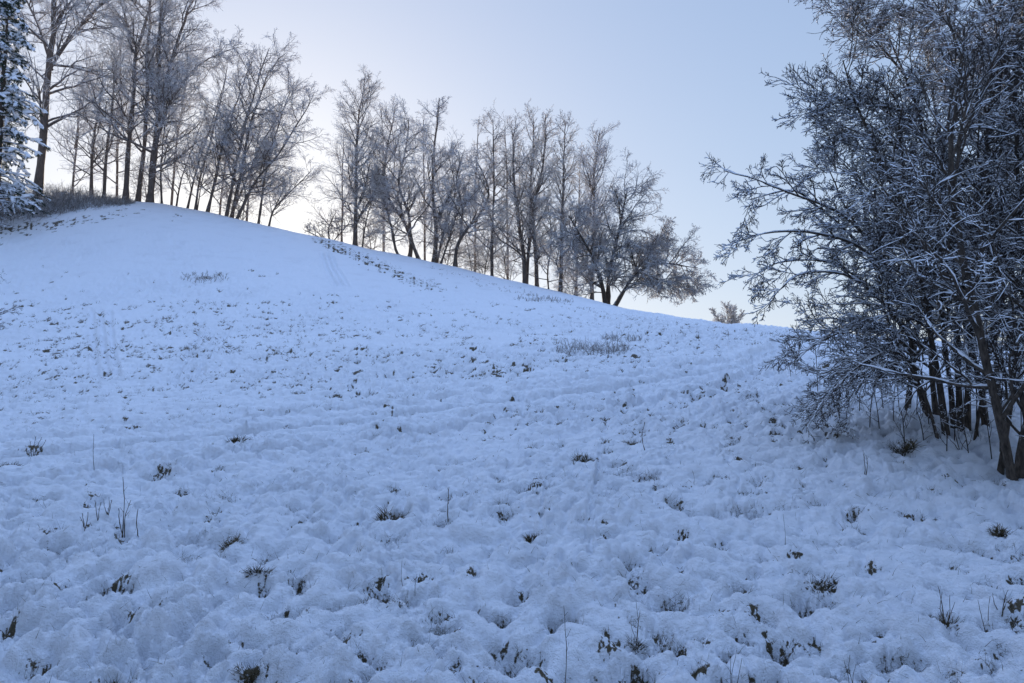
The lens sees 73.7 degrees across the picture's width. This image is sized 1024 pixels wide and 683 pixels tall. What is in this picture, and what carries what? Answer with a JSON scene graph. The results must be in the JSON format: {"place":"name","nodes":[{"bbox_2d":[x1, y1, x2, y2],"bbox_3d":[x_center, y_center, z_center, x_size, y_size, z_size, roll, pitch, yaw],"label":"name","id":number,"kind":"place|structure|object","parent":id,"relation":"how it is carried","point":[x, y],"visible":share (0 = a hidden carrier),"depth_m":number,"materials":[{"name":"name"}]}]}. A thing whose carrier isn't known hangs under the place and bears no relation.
{"place":"outdoors","nodes":[
{"label":"outdoors","id":0,"kind":"place"},
{"bbox_2d":[0,199,1023,682],"bbox_3d":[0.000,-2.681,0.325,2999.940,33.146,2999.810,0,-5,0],"label":"ground","id":1,"kind":"structure","parent":0,"point":[190,627],"depth_m":6.41,"materials":[{"name":"white snow"}]},
{"bbox_2d":[0,179,19,283],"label":"edge bush","id":2,"kind":"object","parent":1,"relation":"on","point":[5,185],"visible":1,"depth_m":29.90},
{"bbox_2d":[0,305,23,329],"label":"edge bush","id":3,"kind":"object","parent":1,"relation":"on","point":[1,313],"visible":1,"depth_m":18.83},
{"bbox_2d":[0,0,53,217],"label":"spruce tree","id":4,"kind":"object","parent":1,"relation":"on","point":[10,35],"visible":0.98,"depth_m":54.08,"materials":[{"name":"green plant"}]},
{"bbox_2d":[30,436,44,455],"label":"dry weed","id":5,"kind":"object","parent":1,"relation":"on","point":[36,448],"visible":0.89,"depth_m":9.42,"materials":[{"name":"brown plant"}]},
{"bbox_2d":[0,179,136,223],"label":"bramble thicket","id":6,"kind":"object","parent":1,"relation":"on","point":[58,199],"visible":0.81,"depth_m":59.00,"materials":[{"name":"brown plant"}]},
{"bbox_2d":[36,36,113,192],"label":"slender tree","id":7,"kind":"object","parent":1,"relation":"on","point":[75,156],"visible":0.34,"depth_m":70.06,"materials":[{"name":"grey wood"}]},
{"bbox_2d":[0,0,160,199],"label":"beech tree","id":8,"kind":"object","parent":1,"relation":"on","point":[53,29],"visible":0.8,"depth_m":61.91,"materials":[{"name":"brown plant"}]},
{"bbox_2d":[80,513,87,530],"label":"dry weed","id":9,"kind":"object","parent":1,"relation":"on","point":[84,526],"visible":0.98,"depth_m":5.44,"materials":[{"name":"brown plant"}]},
{"bbox_2d":[35,39,135,196],"bbox_3d":[-40.410,-20.874,65.617,8.793,15.391,7.575,-2,-5,27],"label":"young tree","id":10,"kind":"object","parent":1,"relation":"on","point":[92,163],"visible":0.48,"depth_m":64.84,"materials":[{"name":"grey wood"}]},
{"bbox_2d":[104,500,111,514],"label":"dry weed","id":11,"kind":"object","parent":1,"relation":"on","point":[107,513],"visible":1,"depth_m":5.72,"materials":[{"name":"brown plant"}]},
{"bbox_2d":[49,24,166,196],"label":"young tree","id":12,"kind":"object","parent":1,"relation":"on","point":[104,170],"visible":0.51,"depth_m":65.03,"materials":[{"name":"brown wood"}]},
{"bbox_2d":[61,11,176,196],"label":"slender tree","id":13,"kind":"object","parent":1,"relation":"on","point":[117,166],"visible":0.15,"depth_m":69.70,"materials":[{"name":"grey wood"}]},
{"bbox_2d":[27,0,213,200],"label":"beech tree","id":14,"kind":"object","parent":1,"relation":"on","point":[125,193],"visible":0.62,"depth_m":64.04,"materials":[{"name":"grey plant"}]},
{"bbox_2d":[118,481,130,537],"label":"dry weed","id":15,"kind":"object","parent":1,"relation":"on","point":[123,527],"visible":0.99,"depth_m":5.60,"materials":[{"name":"brown plant"}]},
{"bbox_2d":[99,665,149,682],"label":"grass tussock","id":16,"kind":"object","parent":1,"relation":"on","point":[117,674],"depth_m":3.21,"materials":[{"name":"brown plant"}]},
{"bbox_2d":[111,157,168,202],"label":"sapling","id":17,"kind":"object","parent":1,"relation":"on","point":[146,185],"visible":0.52,"depth_m":67.42,"materials":[{"name":"grey plant"}]},
{"bbox_2d":[92,0,205,201],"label":"beech tree","id":18,"kind":"object","parent":1,"relation":"on","point":[138,196],"visible":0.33,"depth_m":65.80,"materials":[{"name":"grey plant"}]},
{"bbox_2d":[62,0,257,202],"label":"beech tree","id":19,"kind":"object","parent":1,"relation":"on","point":[172,87],"visible":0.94,"depth_m":64.89,"materials":[{"name":"brown plant"}]},
{"bbox_2d":[122,81,197,203],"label":"young tree","id":20,"kind":"object","parent":1,"relation":"on","point":[144,172],"visible":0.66,"depth_m":65.21,"materials":[{"name":"grey plant"}]},
{"bbox_2d":[137,33,214,204],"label":"slender tree","id":21,"kind":"object","parent":1,"relation":"on","point":[172,189],"visible":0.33,"depth_m":71.20,"materials":[{"name":"grey wood"}]},
{"bbox_2d":[144,101,228,205],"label":"young tree","id":22,"kind":"object","parent":1,"relation":"on","point":[168,173],"visible":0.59,"depth_m":65.84,"materials":[{"name":"grey plant"}]},
{"bbox_2d":[157,60,244,208],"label":"young tree","id":23,"kind":"object","parent":1,"relation":"on","point":[192,182],"visible":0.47,"depth_m":66.52,"materials":[{"name":"grey plant"}]},
{"bbox_2d":[182,271,227,282],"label":"scrub","id":24,"kind":"object","parent":1,"relation":"on","point":[203,278],"visible":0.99,"depth_m":42.81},
{"bbox_2d":[177,52,244,209],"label":"young tree","id":25,"kind":"object","parent":1,"relation":"on","point":[196,206],"visible":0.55,"depth_m":66.22,"materials":[{"name":"grey plant"}]},
{"bbox_2d":[199,73,260,214],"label":"slender tree","id":26,"kind":"object","parent":1,"relation":"on","point":[220,203],"visible":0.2,"depth_m":70.76,"materials":[{"name":"grey plant"}]},
{"bbox_2d":[217,533,245,552],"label":"grass tussock","id":27,"kind":"object","parent":1,"relation":"on","point":[230,543],"depth_m":5.06,"materials":[{"name":"brown plant"}]},
{"bbox_2d":[177,38,286,211],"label":"beech tree","id":28,"kind":"object","parent":1,"relation":"on","point":[217,168],"visible":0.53,"depth_m":66.12,"materials":[{"name":"grey plant"}]},
{"bbox_2d":[207,179,268,222],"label":"sapling","id":29,"kind":"object","parent":1,"relation":"on","point":[243,216],"visible":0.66,"depth_m":67.20,"materials":[{"name":"grey plant"}]},
{"bbox_2d":[227,435,251,442],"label":"grass tussock","id":30,"kind":"object","parent":1,"relation":"on","point":[234,440],"depth_m":9.50,"materials":[{"name":"brown plant"}]},
{"bbox_2d":[211,101,288,220],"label":"slender tree","id":31,"kind":"object","parent":1,"relation":"on","point":[246,219],"visible":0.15,"depth_m":70.52,"materials":[{"name":"grey plant"}]},
{"bbox_2d":[231,662,268,682],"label":"grass tussock","id":32,"kind":"object","parent":1,"relation":"on","point":[252,680],"depth_m":3.19,"materials":[{"name":"brown plant"}]},
{"bbox_2d":[241,563,275,582],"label":"grass tussock","id":33,"kind":"object","parent":1,"relation":"on","point":[257,569],"depth_m":4.31,"materials":[{"name":"plant"}]},
{"bbox_2d":[190,27,336,218],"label":"beech tree","id":34,"kind":"object","parent":1,"relation":"on","point":[251,126],"visible":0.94,"depth_m":66.39,"materials":[{"name":"brown plant"}]},
{"bbox_2d":[224,63,318,228],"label":"young tree","id":35,"kind":"object","parent":1,"relation":"on","point":[266,171],"visible":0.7,"depth_m":67.08,"materials":[{"name":"grey plant"}]},
{"bbox_2d":[265,152,328,225],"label":"young tree","id":36,"kind":"object","parent":1,"relation":"on","point":[283,197],"visible":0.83,"depth_m":66.80,"materials":[{"name":"grey plant"}]},
{"bbox_2d":[301,205,361,239],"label":"thorn bush","id":37,"kind":"object","parent":1,"relation":"on","point":[307,227],"visible":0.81,"depth_m":66.04,"materials":[{"name":"grey plant"}]},
{"bbox_2d":[305,129,360,241],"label":"slender tree","id":38,"kind":"object","parent":1,"relation":"on","point":[342,209],"visible":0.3,"depth_m":70.92,"materials":[{"name":"grey plant"}]},
{"bbox_2d":[309,64,405,245],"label":"birch tree","id":39,"kind":"object","parent":1,"relation":"on","point":[366,98],"visible":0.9,"depth_m":65.67,"materials":[{"name":"grey plant"}]},
{"bbox_2d":[340,169,384,246],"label":"young tree","id":40,"kind":"object","parent":1,"relation":"on","point":[368,213],"visible":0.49,"depth_m":65.72,"materials":[{"name":"grey plant"}]},
{"bbox_2d":[348,208,402,251],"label":"sapling","id":41,"kind":"object","parent":1,"relation":"on","point":[367,242],"visible":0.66,"depth_m":67.02,"materials":[{"name":"grey plant"}]},
{"bbox_2d":[335,93,435,256],"bbox_3d":[-11.694,-16.004,65.758,10.041,17.174,7.443,-2,-5,26],"label":"crooked tree","id":42,"kind":"object","parent":1,"relation":"on","point":[399,213],"visible":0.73,"depth_m":64.91,"materials":[{"name":"grey plant"}]},
{"bbox_2d":[359,103,412,251],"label":"slender tree","id":43,"kind":"object","parent":1,"relation":"on","point":[384,234],"visible":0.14,"depth_m":69.37,"materials":[{"name":"grey plant"}]},
{"bbox_2d":[371,505,407,521],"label":"grass tussock","id":44,"kind":"object","parent":1,"relation":"on","point":[384,515],"depth_m":5.62,"materials":[{"name":"brown plant"}]},
{"bbox_2d":[361,96,448,258],"bbox_3d":[-9.989,-15.204,65.123,8.614,15.896,8.676,0,-5,0],"label":"crooked tree","id":45,"kind":"object","parent":1,"relation":"on","point":[415,194],"visible":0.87,"depth_m":64.07,"materials":[{"name":"grey plant"}]},
{"bbox_2d":[401,111,446,260],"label":"slender tree","id":46,"kind":"object","parent":1,"relation":"on","point":[424,241],"visible":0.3,"depth_m":68.46,"materials":[{"name":"grey plant"}]},
{"bbox_2d":[397,96,490,267],"bbox_3d":[-6.795,-15.270,64.385,9.536,16.838,8.610,-3,-6,33],"label":"beech tree","id":47,"kind":"object","parent":1,"relation":"on","point":[439,217],"visible":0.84,"depth_m":63.93,"materials":[{"name":"grey plant"}]},
{"bbox_2d":[447,488,449,521],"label":"dry weed","id":48,"kind":"object","parent":1,"relation":"on","point":[447,505],"visible":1,"depth_m":5.44,"materials":[{"name":"brown plant"}]},
{"bbox_2d":[425,214,477,264],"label":"sapling","id":49,"kind":"object","parent":1,"relation":"on","point":[443,248],"visible":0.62,"depth_m":64.12,"materials":[{"name":"grey plant"}]},
{"bbox_2d":[421,141,519,266],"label":"crooked tree","id":50,"kind":"object","parent":1,"relation":"on","point":[466,205],"visible":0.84,"depth_m":62.83,"materials":[{"name":"grey plant"}]},
{"bbox_2d":[449,230,498,270],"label":"sapling","id":51,"kind":"object","parent":1,"relation":"on","point":[477,255],"visible":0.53,"depth_m":64.48,"materials":[{"name":"grey plant"}]},
{"bbox_2d":[437,114,514,271],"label":"slender tree","id":52,"kind":"object","parent":1,"relation":"on","point":[481,176],"visible":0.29,"depth_m":67.71,"materials":[{"name":"grey plant"}]},
{"bbox_2d":[457,233,513,273],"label":"sapling","id":53,"kind":"object","parent":1,"relation":"on","point":[479,265],"visible":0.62,"depth_m":63.99,"materials":[{"name":"grey plant"}]},
{"bbox_2d":[459,107,531,275],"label":"young tree","id":54,"kind":"object","parent":1,"relation":"on","point":[491,256],"visible":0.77,"depth_m":62.87,"materials":[{"name":"grey plant"}]},
{"bbox_2d":[469,229,539,279],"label":"sapling","id":55,"kind":"object","parent":1,"relation":"on","point":[506,264],"visible":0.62,"depth_m":64.21,"materials":[{"name":"grey plant"}]},
{"bbox_2d":[476,98,539,279],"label":"slender tree","id":56,"kind":"object","parent":1,"relation":"on","point":[507,182],"visible":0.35,"depth_m":67.02,"materials":[{"name":"grey plant"}]},
{"bbox_2d":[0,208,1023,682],"bbox_3d":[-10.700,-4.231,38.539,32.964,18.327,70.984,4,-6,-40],"label":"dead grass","id":57,"kind":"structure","parent":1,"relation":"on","point":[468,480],"depth_m":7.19,"materials":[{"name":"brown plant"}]},
{"bbox_2d":[466,98,560,283],"bbox_3d":[0.223,-13.391,62.789,9.568,17.397,7.820,0,-5,0],"label":"ash tree","id":58,"kind":"object","parent":1,"relation":"on","point":[525,260],"visible":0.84,"depth_m":62.21,"materials":[{"name":"grey plant"}]},
{"bbox_2d":[523,532,537,542],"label":"grass tussock","id":59,"kind":"object","parent":1,"relation":"on","point":[531,537],"depth_m":4.82,"materials":[{"name":"brown plant"}]},
{"bbox_2d":[501,105,574,286],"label":"ash tree","id":60,"kind":"object","parent":1,"relation":"on","point":[532,205],"visible":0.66,"depth_m":61.69,"materials":[{"name":"grey plant"}]},
{"bbox_2d":[517,294,569,302],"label":"scrub","id":61,"kind":"object","parent":1,"relation":"on","point":[538,298],"visible":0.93,"depth_m":44.96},
{"bbox_2d":[513,200,574,288],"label":"young tree","id":62,"kind":"object","parent":1,"relation":"on","point":[549,255],"visible":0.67,"depth_m":60.99,"materials":[{"name":"grey plant"}]},
{"bbox_2d":[534,109,595,291],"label":"ash tree","id":63,"kind":"object","parent":1,"relation":"on","point":[563,194],"visible":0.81,"depth_m":60.58,"materials":[{"name":"grey plant"}]},
{"bbox_2d":[564,612,570,682],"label":"dry weed","id":64,"kind":"object","parent":1,"relation":"on","point":[566,649],"visible":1,"depth_m":3.11,"materials":[{"name":"brown plant"}]},
{"bbox_2d":[543,260,596,296],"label":"sapling","id":65,"kind":"object","parent":1,"relation":"on","point":[568,278],"visible":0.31,"depth_m":64.41,"materials":[{"name":"grey plant"}]},
{"bbox_2d":[551,141,603,293],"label":"slender tree","id":66,"kind":"object","parent":1,"relation":"on","point":[576,288],"visible":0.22,"depth_m":65.36,"materials":[{"name":"grey plant"}]},
{"bbox_2d":[570,450,598,462],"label":"grass tussock","id":67,"kind":"object","parent":1,"relation":"on","point":[577,456],"depth_m":7.80,"materials":[{"name":"brown plant"}]},
{"bbox_2d":[544,120,633,299],"bbox_3d":[6.503,-11.257,60.940,8.423,17.010,10.258,0,-5,0],"label":"ash tree","id":68,"kind":"object","parent":1,"relation":"on","point":[597,155],"visible":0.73,"depth_m":60.30,"materials":[{"name":"grey plant"}]},
{"bbox_2d":[551,336,633,355],"bbox_3d":[2.523,0.192,21.162,2.573,0.845,2.219,0,-5,0],"label":"scrub","id":69,"kind":"object","parent":1,"relation":"on","point":[622,344],"visible":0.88,"depth_m":20.96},
{"bbox_2d":[601,330,642,342],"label":"scrub","id":70,"kind":"object","parent":1,"relation":"on","point":[615,338],"visible":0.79,"depth_m":25.23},
{"bbox_2d":[534,147,716,306],"bbox_3d":[9.119,-8.983,55.363,14.442,13.099,7.566,-1,-5,15],"label":"hawthorn tree","id":71,"kind":"object","parent":1,"relation":"on","point":[649,277],"visible":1,"depth_m":55.12,"materials":[{"name":"grey plant"}]},
{"bbox_2d":[623,439,641,444],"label":"grass tussock","id":72,"kind":"object","parent":1,"relation":"on","point":[632,443],"depth_m":8.43,"materials":[{"name":"plant"}]},
{"bbox_2d":[631,604,639,646],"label":"dry weed","id":73,"kind":"object","parent":1,"relation":"on","point":[637,629],"visible":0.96,"depth_m":3.50,"materials":[{"name":"brown plant"}]},
{"bbox_2d":[623,633,647,654],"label":"grass tussock","id":74,"kind":"object","parent":1,"relation":"on","point":[635,646],"depth_m":3.50,"materials":[{"name":"brown plant"}]},
{"bbox_2d":[708,301,744,323],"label":"frosted shrub","id":75,"kind":"object","parent":1,"relation":"on","point":[731,318],"visible":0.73,"depth_m":62.34,"materials":[{"name":"grey plant"}]},
{"bbox_2d":[730,650,741,682],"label":"dry weed","id":76,"kind":"object","parent":1,"relation":"on","point":[732,670],"visible":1,"depth_m":3.15,"materials":[{"name":"brown plant"}]},
{"bbox_2d":[808,334,824,391],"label":"undergrowth stem","id":77,"kind":"object","parent":1,"relation":"on","point":[817,367],"visible":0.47,"depth_m":10.85,"materials":[{"name":"brown plant"}]},
{"bbox_2d":[806,574,837,597],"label":"grass tussock","id":78,"kind":"object","parent":1,"relation":"on","point":[821,585],"depth_m":4.05,"materials":[{"name":"plant"}]},
{"bbox_2d":[699,135,988,444],"bbox_3d":[4.498,-0.784,8.865,4.254,4.225,2.707,0,-5,0],"label":"snowy tree","id":79,"kind":"object","parent":1,"relation":"on","point":[838,384],"visible":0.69,"depth_m":8.59,"materials":[{"name":"white snow"}]},
{"bbox_2d":[857,382,875,426],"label":"undergrowth stem","id":80,"kind":"object","parent":1,"relation":"on","point":[869,405],"visible":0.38,"depth_m":8.60,"materials":[{"name":"brown plant"}]},
{"bbox_2d":[861,386,886,428],"bbox_3d":[4.413,0.922,8.377,0.360,0.870,0.244,1,-5,-14],"label":"undergrowth stem","id":81,"kind":"object","parent":1,"relation":"on","point":[876,406],"visible":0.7,"depth_m":8.36,"materials":[{"name":"brown plant"}]},
{"bbox_2d":[759,0,1023,439],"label":"snowy tree","id":82,"kind":"object","parent":1,"relation":"on","point":[854,101],"visible":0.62,"depth_m":8.03,"materials":[{"name":"grey plant"}]},
{"bbox_2d":[888,375,897,420],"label":"undergrowth stem","id":83,"kind":"object","parent":1,"relation":"on","point":[893,402],"visible":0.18,"depth_m":8.81,"materials":[{"name":"brown plant"}]},
{"bbox_2d":[889,404,911,446],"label":"undergrowth stem","id":84,"kind":"object","parent":1,"relation":"on","point":[907,408],"visible":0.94,"depth_m":7.44,"materials":[{"name":"brown plant"}]},
{"bbox_2d":[886,438,924,455],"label":"grass tussock","id":85,"kind":"object","parent":1,"relation":"on","point":[906,448],"depth_m":7.33,"materials":[{"name":"brown plant"}]},
{"bbox_2d":[792,14,1023,426],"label":"snowy tree","id":86,"kind":"object","parent":1,"relation":"on","point":[983,419],"visible":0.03,"depth_m":8.68,"materials":[{"name":"grey plant"}]},
{"bbox_2d":[916,330,925,414],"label":"undergrowth stem","id":87,"kind":"object","parent":1,"relation":"on","point":[918,373],"visible":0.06,"depth_m":9.37,"materials":[{"name":"brown plant"}]},
{"bbox_2d":[825,0,1023,480],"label":"snowy tree","id":88,"kind":"object","parent":1,"relation":"on","point":[1002,413],"visible":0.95,"depth_m":6.46,"materials":[{"name":"grey plant"}]},
{"bbox_2d":[912,401,939,440],"bbox_3d":[4.665,1.033,7.722,0.260,0.731,0.247,0,-5,0],"label":"undergrowth stem","id":89,"kind":"object","parent":1,"relation":"on","point":[919,410],"visible":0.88,"depth_m":7.68,"materials":[{"name":"brown plant"}]},
{"bbox_2d":[916,346,946,423],"bbox_3d":[5.194,0.697,8.510,0.390,1.275,0.185,1,-5,-12],"label":"undergrowth stem","id":90,"kind":"object","parent":1,"relation":"on","point":[925,386],"visible":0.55,"depth_m":8.49,"materials":[{"name":"brown plant"}]},
{"bbox_2d":[860,0,1023,409],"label":"snowy tree","id":91,"kind":"object","parent":1,"relation":"on","point":[915,345],"visible":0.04,"depth_m":10.79,"materials":[{"name":"grey plant"}]},
{"bbox_2d":[865,0,1023,419],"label":"snowy tree","id":92,"kind":"object","parent":1,"relation":"on","point":[991,13],"visible":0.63,"depth_m":7.24,"materials":[{"name":"grey plant"}]},
{"bbox_2d":[928,607,962,628],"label":"grass tussock","id":93,"kind":"object","parent":1,"relation":"on","point":[947,623],"depth_m":3.60,"materials":[{"name":"plant"}]},
{"bbox_2d":[938,587,954,623],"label":"dry weed","id":94,"kind":"object","parent":1,"relation":"on","point":[942,607],"visible":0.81,"depth_m":3.64,"materials":[{"name":"brown plant"}]},
{"bbox_2d":[935,393,961,450],"bbox_3d":[4.672,0.985,7.311,0.223,0.888,0.266,3,-6,-31],"label":"undergrowth stem","id":95,"kind":"object","parent":1,"relation":"on","point":[958,408],"visible":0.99,"depth_m":7.28,"materials":[{"name":"brown plant"}]},
{"bbox_2d":[948,431,965,449],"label":"dry weed","id":96,"kind":"object","parent":1,"relation":"on","point":[957,443],"visible":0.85,"depth_m":7.30,"materials":[{"name":"brown plant"}]},
{"bbox_2d":[940,410,974,452],"bbox_3d":[4.673,1.065,7.104,0.265,0.741,0.291,4,-7,-42],"label":"undergrowth stem","id":97,"kind":"object","parent":1,"relation":"on","point":[963,430],"visible":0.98,"depth_m":7.10,"materials":[{"name":"brown plant"}]},
{"bbox_2d":[952,342,975,440],"bbox_3d":[5.059,0.687,7.649,0.286,1.416,0.173,-3,-6,29],"label":"undergrowth stem","id":98,"kind":"object","parent":1,"relation":"on","point":[956,396],"visible":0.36,"depth_m":7.66,"materials":[{"name":"brown plant"}]},
{"bbox_2d":[966,322,983,436],"bbox_3d":[5.346,0.504,7.795,0.267,1.736,0.210,0,-5,0],"label":"undergrowth stem","id":99,"kind":"object","parent":1,"relation":"on","point":[976,390],"visible":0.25,"depth_m":7.82,"materials":[{"name":"brown plant"}]},
{"bbox_2d":[978,599,989,631],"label":"dry weed","id":100,"kind":"object","parent":1,"relation":"on","point":[988,614],"visible":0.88,"depth_m":3.62,"materials":[{"name":"brown plant"}]},
{"bbox_2d":[981,383,992,458],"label":"undergrowth stem","id":101,"kind":"object","parent":1,"relation":"on","point":[988,421],"visible":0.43,"depth_m":7.16,"materials":[{"name":"brown plant"}]},
{"bbox_2d":[986,523,1016,537],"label":"grass tussock","id":102,"kind":"object","parent":1,"relation":"on","point":[1001,530],"depth_m":4.90,"materials":[{"name":"brown plant"}]},
{"bbox_2d":[992,591,1011,616],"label":"dry weed","id":103,"kind":"object","parent":1,"relation":"on","point":[1003,604],"visible":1,"depth_m":3.71,"materials":[{"name":"brown plant"}]},
{"bbox_2d":[999,355,1009,451],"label":"undergrowth stem","id":104,"kind":"object","parent":1,"relation":"on","point":[1003,390],"visible":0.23,"depth_m":7.31,"materials":[{"name":"brown plant"}]},
{"bbox_2d":[0,0,1023,341],"label":"sky","id":105,"kind":"structure","parent":0,"point":[682,80],"materials":[{"name":"blue"}]}
]}

